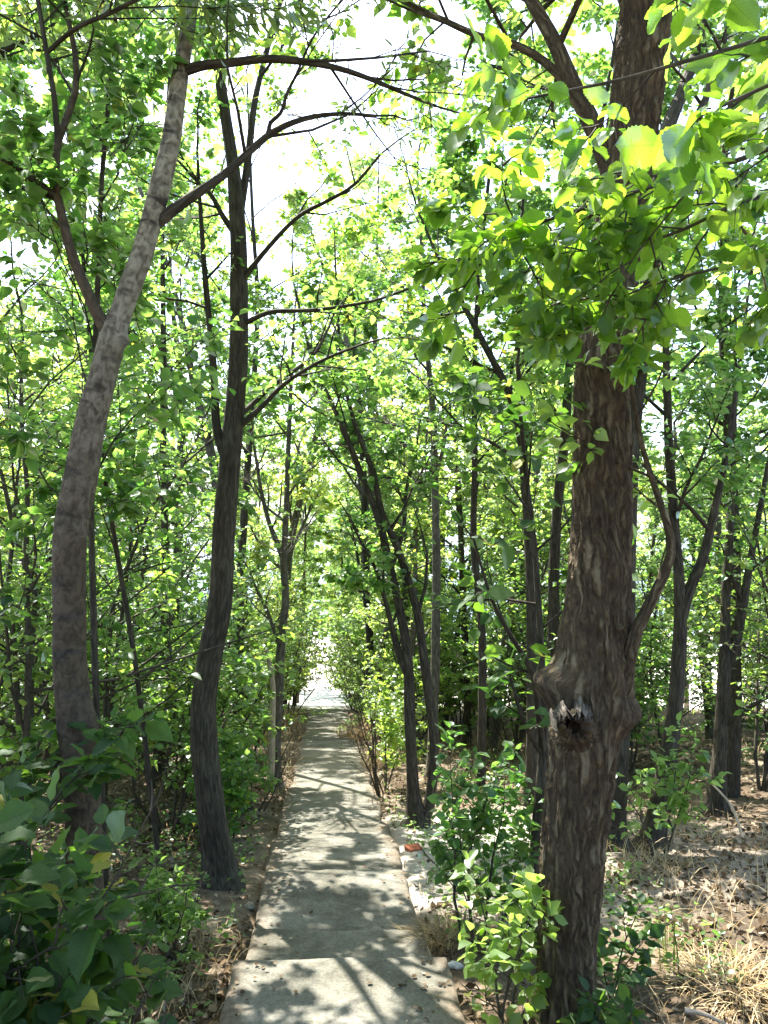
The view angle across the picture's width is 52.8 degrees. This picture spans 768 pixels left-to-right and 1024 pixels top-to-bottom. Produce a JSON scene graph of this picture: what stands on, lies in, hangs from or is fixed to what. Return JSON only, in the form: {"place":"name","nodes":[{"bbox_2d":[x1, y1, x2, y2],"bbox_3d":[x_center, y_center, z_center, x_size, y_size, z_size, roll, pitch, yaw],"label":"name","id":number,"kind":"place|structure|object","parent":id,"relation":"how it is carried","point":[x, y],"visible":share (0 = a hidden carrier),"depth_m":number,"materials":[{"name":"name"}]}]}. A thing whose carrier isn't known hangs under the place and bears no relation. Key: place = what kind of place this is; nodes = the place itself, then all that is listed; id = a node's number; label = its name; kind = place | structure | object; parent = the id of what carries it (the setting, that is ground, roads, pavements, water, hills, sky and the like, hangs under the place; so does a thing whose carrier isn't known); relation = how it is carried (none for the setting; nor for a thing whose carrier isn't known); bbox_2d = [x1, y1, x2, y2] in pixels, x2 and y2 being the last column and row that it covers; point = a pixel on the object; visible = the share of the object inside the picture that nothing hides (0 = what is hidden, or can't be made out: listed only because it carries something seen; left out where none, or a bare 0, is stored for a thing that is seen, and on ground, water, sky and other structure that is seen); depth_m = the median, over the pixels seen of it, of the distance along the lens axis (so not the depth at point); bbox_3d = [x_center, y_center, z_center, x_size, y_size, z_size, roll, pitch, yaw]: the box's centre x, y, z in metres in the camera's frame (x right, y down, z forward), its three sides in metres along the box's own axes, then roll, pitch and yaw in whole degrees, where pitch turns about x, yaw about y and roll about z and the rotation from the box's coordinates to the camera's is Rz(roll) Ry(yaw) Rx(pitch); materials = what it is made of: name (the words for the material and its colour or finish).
{"place":"outdoors","nodes":[
{"label":"outdoors","id":0,"kind":"place"},
{"bbox_2d":[265,709,402,871],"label":"path","id":1,"kind":"structure","parent":0,"point":[336,827],"depth_m":9.20,"materials":[{"name":"concrete"}]},
{"bbox_2d":[0,635,767,1023],"bbox_3d":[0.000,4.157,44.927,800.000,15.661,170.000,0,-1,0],"label":"ground","id":2,"kind":"structure","parent":0,"point":[266,825],"depth_m":6.82,"materials":[{"name":"soil"}]},
{"bbox_2d":[1,350,70,723],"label":"woodland tree","id":3,"kind":"object","parent":2,"relation":"on","point":[44,400],"visible":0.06,"depth_m":18.97,"materials":[{"name":"green plant"}]},
{"bbox_2d":[0,0,97,426],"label":"broadleaf tree","id":4,"kind":"object","parent":2,"relation":"on","point":[75,389],"visible":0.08,"depth_m":12.15,"materials":[{"name":"green plant"}]},
{"bbox_2d":[0,534,115,779],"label":"young tree","id":5,"kind":"object","parent":2,"relation":"on","point":[38,677],"visible":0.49,"depth_m":6.86,"materials":[{"name":"green plant"}]},
{"bbox_2d":[0,0,122,86],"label":"broadleaf tree","id":6,"kind":"object","parent":2,"relation":"on","point":[11,46],"visible":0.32,"depth_m":5.18,"materials":[{"name":"green plant"}]},
{"bbox_2d":[0,583,172,942],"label":"leafy shrub","id":7,"kind":"object","parent":2,"relation":"on","point":[98,766],"visible":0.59,"depth_m":3.80,"materials":[{"name":"green plant"}]},
{"bbox_2d":[0,38,183,581],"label":"woodland tree","id":8,"kind":"object","parent":2,"relation":"on","point":[43,323],"visible":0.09,"depth_m":21.37,"materials":[{"name":"green plant"}]},
{"bbox_2d":[0,743,210,1023],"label":"leafy shrub","id":9,"kind":"object","parent":2,"relation":"on","point":[58,987],"visible":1,"depth_m":2.30,"materials":[{"name":"green plant"}]},
{"bbox_2d":[0,0,253,936],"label":"broadleaf tree","id":10,"kind":"object","parent":2,"relation":"on","point":[90,127],"visible":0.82,"depth_m":4.72,"materials":[{"name":"green plant"}]},
{"bbox_2d":[0,444,253,782],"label":"young tree","id":11,"kind":"object","parent":2,"relation":"on","point":[48,704],"visible":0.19,"depth_m":9.71,"materials":[{"name":"green plant"}]},
{"bbox_2d":[0,0,296,867],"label":"broadleaf tree","id":12,"kind":"object","parent":2,"relation":"on","point":[122,486],"visible":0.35,"depth_m":6.72,"materials":[{"name":"green plant"}]},
{"bbox_2d":[0,368,299,771],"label":"young tree","id":13,"kind":"object","parent":2,"relation":"on","point":[189,571],"visible":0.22,"depth_m":11.36,"materials":[{"name":"green plant"}]},
{"bbox_2d":[0,233,310,804],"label":"young tree","id":14,"kind":"object","parent":2,"relation":"on","point":[128,555],"visible":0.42,"depth_m":8.38,"materials":[{"name":"green plant"}]},
{"bbox_2d":[37,0,282,781],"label":"broadleaf tree","id":15,"kind":"object","parent":2,"relation":"on","point":[206,123],"visible":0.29,"depth_m":10.63,"materials":[{"name":"green plant"}]},
{"bbox_2d":[21,40,301,701],"bbox_3d":[-5.643,-3.672,21.301,8.191,19.503,4.953,1,-1,-30],"label":"woodland tree","id":16,"kind":"object","parent":2,"relation":"on","point":[210,447],"visible":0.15,"depth_m":21.14,"materials":[{"name":"green plant"}]},
{"bbox_2d":[16,542,306,792],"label":"young tree","id":17,"kind":"object","parent":2,"relation":"on","point":[175,622],"visible":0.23,"depth_m":10.15,"materials":[{"name":"green plant"}]},
{"bbox_2d":[87,430,237,753],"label":"young tree","id":18,"kind":"object","parent":2,"relation":"on","point":[206,551],"visible":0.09,"depth_m":13.28,"materials":[{"name":"green plant"}]},
{"bbox_2d":[46,606,292,832],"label":"young tree","id":19,"kind":"object","parent":2,"relation":"on","point":[104,653],"visible":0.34,"depth_m":8.47,"materials":[{"name":"green plant"}]},
{"bbox_2d":[129,847,212,965],"bbox_3d":[-1.371,2.546,4.897,0.558,0.704,0.766,0,-1,0],"label":"weed","id":20,"kind":"object","parent":2,"relation":"on","point":[166,907],"visible":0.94,"depth_m":4.84,"materials":[{"name":"green plant"}]},
{"bbox_2d":[0,175,345,864],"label":"young tree","id":21,"kind":"object","parent":2,"relation":"on","point":[25,721],"visible":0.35,"depth_m":7.07,"materials":[{"name":"green plant"}]},
{"bbox_2d":[88,82,261,688],"bbox_3d":[-6.780,-3.316,23.206,5.661,18.834,5.433,-1,-1,33],"label":"woodland tree","id":22,"kind":"object","parent":2,"relation":"on","point":[173,318],"visible":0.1,"depth_m":23.19,"materials":[{"name":"green plant"}]},
{"bbox_2d":[121,600,295,768],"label":"young tree","id":23,"kind":"object","parent":2,"relation":"on","point":[271,693],"visible":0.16,"depth_m":10.93,"materials":[{"name":"green plant"}]},
{"bbox_2d":[178,721,261,838],"bbox_3d":[-1.678,2.893,8.096,0.857,1.193,1.248,0,-1,0],"label":"bush","id":24,"kind":"object","parent":2,"relation":"on","point":[233,792],"visible":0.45,"depth_m":7.96,"materials":[{"name":"green plant"}]},
{"bbox_2d":[145,635,296,756],"bbox_3d":[-2.814,3.244,13.390,2.681,2.278,1.588,0,-1,0],"label":"bush","id":25,"kind":"object","parent":2,"relation":"on","point":[263,701],"visible":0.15,"depth_m":13.24,"materials":[{"name":"green plant"}]},
{"bbox_2d":[185,398,299,627],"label":"woodland tree","id":26,"kind":"object","parent":2,"relation":"on","point":[257,555],"visible":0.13,"depth_m":25.94,"materials":[{"name":"green plant"}]},
{"bbox_2d":[181,706,305,811],"bbox_3d":[-1.772,3.080,9.491,1.634,1.382,1.425,1,-1,-32],"label":"bush","id":27,"kind":"object","parent":2,"relation":"on","point":[241,753],"visible":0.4,"depth_m":9.46,"materials":[{"name":"green plant"}]},
{"bbox_2d":[153,1,370,731],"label":"broadleaf tree","id":28,"kind":"object","parent":2,"relation":"on","point":[247,464],"visible":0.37,"depth_m":14.11,"materials":[{"name":"green plant"}]},
{"bbox_2d":[234,405,291,621],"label":"woodland tree","id":29,"kind":"object","parent":2,"relation":"on","point":[261,431],"visible":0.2,"depth_m":30.39,"materials":[{"name":"green plant"}]},
{"bbox_2d":[264,649,275,789],"bbox_3d":[-1.611,2.931,10.885,0.168,1.981,0.191,0,-1,0],"label":"dead snag","id":30,"kind":"object","parent":2,"relation":"on","point":[271,746],"visible":0.67,"depth_m":10.89,"materials":[{"name":"wood"}]},
{"bbox_2d":[0,0,542,979],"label":"leaning tree","id":31,"kind":"object","parent":2,"relation":"on","point":[72,696],"visible":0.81,"depth_m":4.17,"materials":[{"name":"green plant"}]},
{"bbox_2d":[208,254,336,788],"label":"broadleaf tree","id":32,"kind":"object","parent":2,"relation":"on","point":[283,552],"visible":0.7,"depth_m":11.16,"materials":[{"name":"green plant"}]},
{"bbox_2d":[223,606,333,732],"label":"young tree","id":33,"kind":"object","parent":2,"relation":"on","point":[312,664],"visible":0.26,"depth_m":17.96,"materials":[{"name":"green plant"}]},
{"bbox_2d":[227,582,348,718],"bbox_3d":[-2.906,3.870,21.737,3.708,3.932,2.529,0,-1,20],"label":"bush","id":34,"kind":"object","parent":2,"relation":"on","point":[298,649],"visible":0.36,"depth_m":21.39,"materials":[{"name":"green plant"}]},
{"bbox_2d":[244,562,335,701],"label":"young tree","id":35,"kind":"object","parent":2,"relation":"on","point":[279,611],"visible":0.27,"depth_m":24.01,"materials":[{"name":"green plant"}]},
{"bbox_2d":[105,0,485,891],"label":"broadleaf tree","id":36,"kind":"object","parent":2,"relation":"on","point":[219,862],"visible":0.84,"depth_m":6.52,"materials":[{"name":"green plant"}]},
{"bbox_2d":[268,441,340,705],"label":"woodland tree","id":37,"kind":"object","parent":2,"relation":"on","point":[322,559],"visible":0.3,"depth_m":28.11,"materials":[{"name":"green plant"}]},
{"bbox_2d":[272,425,336,703],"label":"woodland tree","id":38,"kind":"object","parent":2,"relation":"on","point":[306,585],"visible":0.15,"depth_m":33.28,"materials":[{"name":"green plant"}]},
{"bbox_2d":[236,179,419,697],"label":"woodland tree","id":39,"kind":"object","parent":2,"relation":"on","point":[315,470],"visible":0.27,"depth_m":26.62,"materials":[{"name":"green plant"}]},
{"bbox_2d":[306,465,360,640],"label":"woodland tree","id":40,"kind":"object","parent":2,"relation":"on","point":[330,594],"visible":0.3,"depth_m":28.34,"materials":[{"name":"green plant"}]},
{"bbox_2d":[191,196,479,828],"bbox_3d":[-0.703,-0.198,8.940,2.663,7.600,2.899,-1,-1,41],"label":"twin stem tree","id":41,"kind":"object","parent":2,"relation":"on","point":[352,575],"visible":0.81,"depth_m":8.73,"materials":[{"name":"green plant"}]},
{"bbox_2d":[256,869,418,930],"bbox_3d":[-0.363,3.174,5.978,1.320,0.267,1.438,0,-1,0],"label":"step","id":42,"kind":"object","parent":2,"relation":"on","point":[331,901],"visible":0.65,"depth_m":6.09,"materials":[{"name":"concrete"}]},
{"bbox_2d":[246,928,432,959],"bbox_3d":[-0.277,2.946,4.879,1.243,0.270,0.871,0,-1,0],"label":"step","id":43,"kind":"object","parent":2,"relation":"on","point":[310,944],"visible":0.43,"depth_m":5.08,"materials":[{"name":"concrete"}]},
{"bbox_2d":[219,956,465,1023],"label":"slab","id":44,"kind":"structure","parent":2,"relation":"on","point":[336,991],"depth_m":4.14,"materials":[{"name":"concrete"}]},
{"bbox_2d":[246,121,451,709],"bbox_3d":[-0.934,-3.006,23.476,4.876,18.168,6.205,1,-1,-40],"label":"woodland tree","id":45,"kind":"object","parent":2,"relation":"on","point":[297,193],"visible":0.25,"depth_m":23.02,"materials":[{"name":"green plant"}]},
{"bbox_2d":[293,287,412,722],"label":"broadleaf tree","id":46,"kind":"object","parent":2,"relation":"on","point":[363,520],"visible":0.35,"depth_m":18.20,"materials":[{"name":"green plant"}]},
{"bbox_2d":[293,589,416,724],"bbox_3d":[-0.779,3.772,20.130,3.323,3.771,3.586,0,-1,0],"label":"bush","id":47,"kind":"object","parent":2,"relation":"on","point":[355,633],"visible":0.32,"depth_m":20.36,"materials":[{"name":"green plant"}]},
{"bbox_2d":[329,655,396,730],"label":"young tree","id":48,"kind":"object","parent":2,"relation":"on","point":[354,678],"visible":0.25,"depth_m":18.28,"materials":[{"name":"green plant"}]},
{"bbox_2d":[314,117,437,699],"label":"woodland tree","id":49,"kind":"object","parent":2,"relation":"on","point":[386,183],"visible":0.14,"depth_m":25.66,"materials":[{"name":"green plant"}]},
{"bbox_2d":[331,660,428,796],"bbox_3d":[-0.047,2.969,10.668,1.508,1.915,1.343,0,-1,-15],"label":"bush","id":50,"kind":"object","parent":2,"relation":"on","point":[392,724],"visible":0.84,"depth_m":10.52,"materials":[{"name":"green plant"}]},
{"bbox_2d":[0,739,767,1023],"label":"leaf litter","id":51,"kind":"object","parent":2,"relation":"on","point":[223,993],"visible":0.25,"depth_m":5.78,"materials":[{"name":"plant"}]},
{"bbox_2d":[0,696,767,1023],"bbox_3d":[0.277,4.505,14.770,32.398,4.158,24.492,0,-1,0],"label":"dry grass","id":52,"kind":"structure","parent":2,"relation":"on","point":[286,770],"depth_m":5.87,"materials":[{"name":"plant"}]},
{"bbox_2d":[8,708,766,1023],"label":"ground cover","id":53,"kind":"object","parent":2,"relation":"on","point":[667,955],"visible":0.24,"depth_m":6.22,"materials":[{"name":"green plant"}]},
{"bbox_2d":[326,491,454,706],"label":"young tree","id":54,"kind":"object","parent":2,"relation":"on","point":[363,628],"visible":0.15,"depth_m":19.11,"materials":[{"name":"green plant"}]},
{"bbox_2d":[337,636,456,755],"bbox_3d":[-0.008,3.444,14.299,2.085,2.241,2.442,1,-1,-28],"label":"bush","id":55,"kind":"object","parent":2,"relation":"on","point":[394,694],"visible":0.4,"depth_m":14.17,"materials":[{"name":"green plant"}]},
{"bbox_2d":[357,451,452,736],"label":"broadleaf tree","id":56,"kind":"object","parent":2,"relation":"on","point":[410,547],"visible":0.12,"depth_m":17.48,"materials":[{"name":"green plant"}]},
{"bbox_2d":[360,346,450,621],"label":"woodland tree","id":57,"kind":"object","parent":2,"relation":"on","point":[397,389],"visible":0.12,"depth_m":17.59,"materials":[{"name":"green plant"}]},
{"bbox_2d":[350,355,462,750],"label":"woodland tree","id":58,"kind":"object","parent":2,"relation":"on","point":[375,623],"visible":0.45,"depth_m":14.34,"materials":[{"name":"green plant"}]},
{"bbox_2d":[339,579,496,740],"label":"young tree","id":59,"kind":"object","parent":2,"relation":"on","point":[446,652],"visible":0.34,"depth_m":15.94,"materials":[{"name":"green plant"}]},
{"bbox_2d":[324,103,515,777],"bbox_3d":[0.634,-1.296,12.035,3.449,10.936,2.142,-1,-2,42],"label":"broadleaf tree","id":60,"kind":"object","parent":2,"relation":"on","point":[435,614],"visible":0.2,"depth_m":12.05,"materials":[{"name":"green plant"}]},
{"bbox_2d":[392,335,484,703],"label":"woodland tree","id":61,"kind":"object","parent":2,"relation":"on","point":[416,473],"visible":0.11,"depth_m":22.89,"materials":[{"name":"green plant"}]},
{"bbox_2d":[391,899,495,955],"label":"straw tuft","id":62,"kind":"object","parent":2,"relation":"on","point":[439,933],"visible":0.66,"depth_m":5.32,"materials":[{"name":"plant"}]},
{"bbox_2d":[330,102,573,806],"bbox_3d":[0.871,-0.714,9.206,3.089,8.600,2.457,0,-1,0],"label":"broadleaf tree","id":63,"kind":"object","parent":2,"relation":"on","point":[351,233],"visible":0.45,"depth_m":9.38,"materials":[{"name":"green plant"}]},
{"bbox_2d":[411,289,522,742],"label":"broadleaf tree","id":64,"kind":"object","parent":2,"relation":"on","point":[467,703],"visible":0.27,"depth_m":15.88,"materials":[{"name":"green plant"}]},
{"bbox_2d":[418,424,520,727],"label":"woodland tree","id":65,"kind":"object","parent":2,"relation":"on","point":[506,459],"visible":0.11,"depth_m":19.17,"materials":[{"name":"green plant"}]},
{"bbox_2d":[414,721,543,950],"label":"sapling","id":66,"kind":"object","parent":2,"relation":"on","point":[488,820],"visible":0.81,"depth_m":5.13,"materials":[{"name":"green plant"}]},
{"bbox_2d":[374,0,594,789],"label":"broadleaf tree","id":67,"kind":"object","parent":2,"relation":"on","point":[473,153],"visible":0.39,"depth_m":10.72,"materials":[{"name":"green plant"}]},
{"bbox_2d":[228,0,767,1023],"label":"broadleaf tree","id":68,"kind":"object","parent":2,"relation":"on","point":[584,680],"visible":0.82,"depth_m":3.88,"materials":[{"name":"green plant"}]},
{"bbox_2d":[438,617,560,757],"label":"young tree","id":69,"kind":"object","parent":2,"relation":"on","point":[489,700],"visible":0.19,"depth_m":14.44,"materials":[{"name":"green plant"}]},
{"bbox_2d":[429,432,571,715],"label":"young tree","id":70,"kind":"object","parent":2,"relation":"on","point":[515,607],"visible":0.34,"depth_m":12.98,"materials":[{"name":"green plant"}]},
{"bbox_2d":[448,850,567,1023],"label":"sapling","id":71,"kind":"object","parent":2,"relation":"on","point":[497,947],"visible":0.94,"depth_m":3.87,"materials":[{"name":"green plant"}]},
{"bbox_2d":[449,293,570,718],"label":"woodland tree","id":72,"kind":"object","parent":2,"relation":"on","point":[487,323],"visible":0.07,"depth_m":21.82,"materials":[{"name":"green plant"}]},
{"bbox_2d":[415,262,643,952],"bbox_3d":[0.973,0.602,4.809,1.498,4.696,1.744,0,-1,0],"label":"young tree","id":73,"kind":"object","parent":2,"relation":"on","point":[521,456],"visible":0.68,"depth_m":5.01,"materials":[{"name":"green plant"}]},
{"bbox_2d":[441,469,637,750],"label":"young tree","id":74,"kind":"object","parent":2,"relation":"on","point":[519,739],"visible":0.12,"depth_m":14.80,"materials":[{"name":"green plant"}]},
{"bbox_2d":[515,395,573,634],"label":"woodland tree","id":75,"kind":"object","parent":2,"relation":"on","point":[540,490],"visible":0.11,"depth_m":14.78,"materials":[{"name":"green plant"}]},
{"bbox_2d":[442,428,662,692],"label":"young tree","id":76,"kind":"object","parent":2,"relation":"on","point":[493,574],"visible":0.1,"depth_m":15.74,"materials":[{"name":"green plant"}]},
{"bbox_2d":[450,268,668,752],"bbox_3d":[3.240,-0.579,15.557,4.509,10.737,2.727,0,-1,-11],"label":"woodland tree","id":77,"kind":"object","parent":2,"relation":"on","point":[493,737],"visible":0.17,"depth_m":14.99,"materials":[{"name":"green plant"}]},
{"bbox_2d":[399,0,767,391],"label":"overhanging tree","id":78,"kind":"object","parent":2,"relation":"on","point":[680,158],"visible":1,"depth_m":2.49,"materials":[{"name":"green plant"}]},
{"bbox_2d":[498,505,700,749],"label":"young tree","id":79,"kind":"object","parent":2,"relation":"on","point":[639,656],"visible":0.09,"depth_m":11.60,"materials":[{"name":"green plant"}]},
{"bbox_2d":[557,975,651,1023],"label":"seedling","id":80,"kind":"object","parent":2,"relation":"on","point":[589,1011],"visible":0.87,"depth_m":3.62,"materials":[{"name":"green plant"}]},
{"bbox_2d":[450,0,765,754],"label":"broadleaf tree","id":81,"kind":"object","parent":2,"relation":"on","point":[600,60],"visible":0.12,"depth_m":11.15,"materials":[{"name":"green plant"}]},
{"bbox_2d":[517,599,706,774],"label":"young tree","id":82,"kind":"object","parent":2,"relation":"on","point":[653,703],"visible":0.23,"depth_m":11.75,"materials":[{"name":"green plant"}]},
{"bbox_2d":[597,891,664,1002],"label":"seedling","id":83,"kind":"object","parent":2,"relation":"on","point":[640,974],"visible":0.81,"depth_m":4.43,"materials":[{"name":"green plant"}]},
{"bbox_2d":[550,68,767,850],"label":"broadleaf tree","id":84,"kind":"object","parent":2,"relation":"on","point":[683,595],"visible":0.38,"depth_m":7.52,"materials":[{"name":"green plant"}]},
{"bbox_2d":[605,839,718,880],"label":"straw tuft","id":85,"kind":"object","parent":2,"relation":"on","point":[654,857],"visible":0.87,"depth_m":6.56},
{"bbox_2d":[609,711,731,856],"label":"sapling","id":86,"kind":"object","parent":2,"relation":"on","point":[677,798],"visible":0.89,"depth_m":6.82,"materials":[{"name":"green plant"}]},
{"bbox_2d":[633,415,707,732],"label":"woodland tree","id":87,"kind":"object","parent":2,"relation":"on","point":[652,514],"visible":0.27,"depth_m":17.70,"materials":[{"name":"green plant"}]},
{"bbox_2d":[577,0,767,851],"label":"broadleaf tree","id":88,"kind":"object","parent":2,"relation":"on","point":[700,45],"visible":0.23,"depth_m":7.67,"materials":[{"name":"green plant"}]},
{"bbox_2d":[630,574,717,744],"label":"young tree","id":89,"kind":"object","parent":2,"relation":"on","point":[660,608],"visible":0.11,"depth_m":15.43,"materials":[{"name":"green plant"}]},
{"bbox_2d":[591,0,767,797],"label":"broadleaf tree","id":90,"kind":"object","parent":2,"relation":"on","point":[734,743],"visible":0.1,"depth_m":10.16,"materials":[{"name":"green plant"}]},
{"bbox_2d":[608,932,767,1023],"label":"straw tuft","id":91,"kind":"object","parent":2,"relation":"on","point":[742,971],"visible":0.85,"depth_m":4.51,"materials":[{"name":"plant"}]},
{"bbox_2d":[635,428,767,762],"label":"young tree","id":92,"kind":"object","parent":2,"relation":"on","point":[693,608],"visible":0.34,"depth_m":12.92,"materials":[{"name":"green plant"}]},
{"bbox_2d":[649,414,755,738],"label":"woodland tree","id":93,"kind":"object","parent":2,"relation":"on","point":[709,732],"visible":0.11,"depth_m":16.34,"materials":[{"name":"green plant"}]},
{"bbox_2d":[650,208,767,816],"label":"broadleaf tree","id":94,"kind":"object","parent":2,"relation":"on","point":[723,723],"visible":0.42,"depth_m":9.41,"materials":[{"name":"green plant"}]},
{"bbox_2d":[652,413,767,712],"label":"young tree","id":95,"kind":"object","parent":2,"relation":"on","point":[763,589],"visible":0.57,"depth_m":9.71,"materials":[{"name":"green plant"}]},
{"bbox_2d":[653,300,767,655],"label":"woodland tree","id":96,"kind":"object","parent":2,"relation":"on","point":[687,532],"visible":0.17,"depth_m":13.29,"materials":[{"name":"green plant"}]},
{"bbox_2d":[686,455,767,791],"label":"young tree","id":97,"kind":"object","parent":2,"relation":"on","point":[764,786],"visible":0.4,"depth_m":10.51,"materials":[{"name":"green plant"}]},
{"bbox_2d":[690,648,766,730],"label":"young tree","id":98,"kind":"object","parent":2,"relation":"on","point":[746,721],"visible":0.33,"depth_m":15.78,"materials":[{"name":"green plant"}]},
{"bbox_2d":[0,0,767,479],"label":"sky","id":99,"kind":"structure","parent":0,"point":[322,89],"materials":[{"name":"white"}]},
{"bbox_2d":[46,530,763,636],"bbox_3d":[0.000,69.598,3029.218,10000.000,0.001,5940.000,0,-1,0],"label":"lake","id":100,"kind":"structure","parent":0,"point":[450,538],"depth_m":251.94,"materials":[{"name":"liquid"}]},
{"bbox_2d":[96,470,767,529],"bbox_3d":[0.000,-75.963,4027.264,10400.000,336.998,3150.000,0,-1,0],"label":"hills","id":101,"kind":"structure","parent":0,"point":[453,491],"depth_m":3023.89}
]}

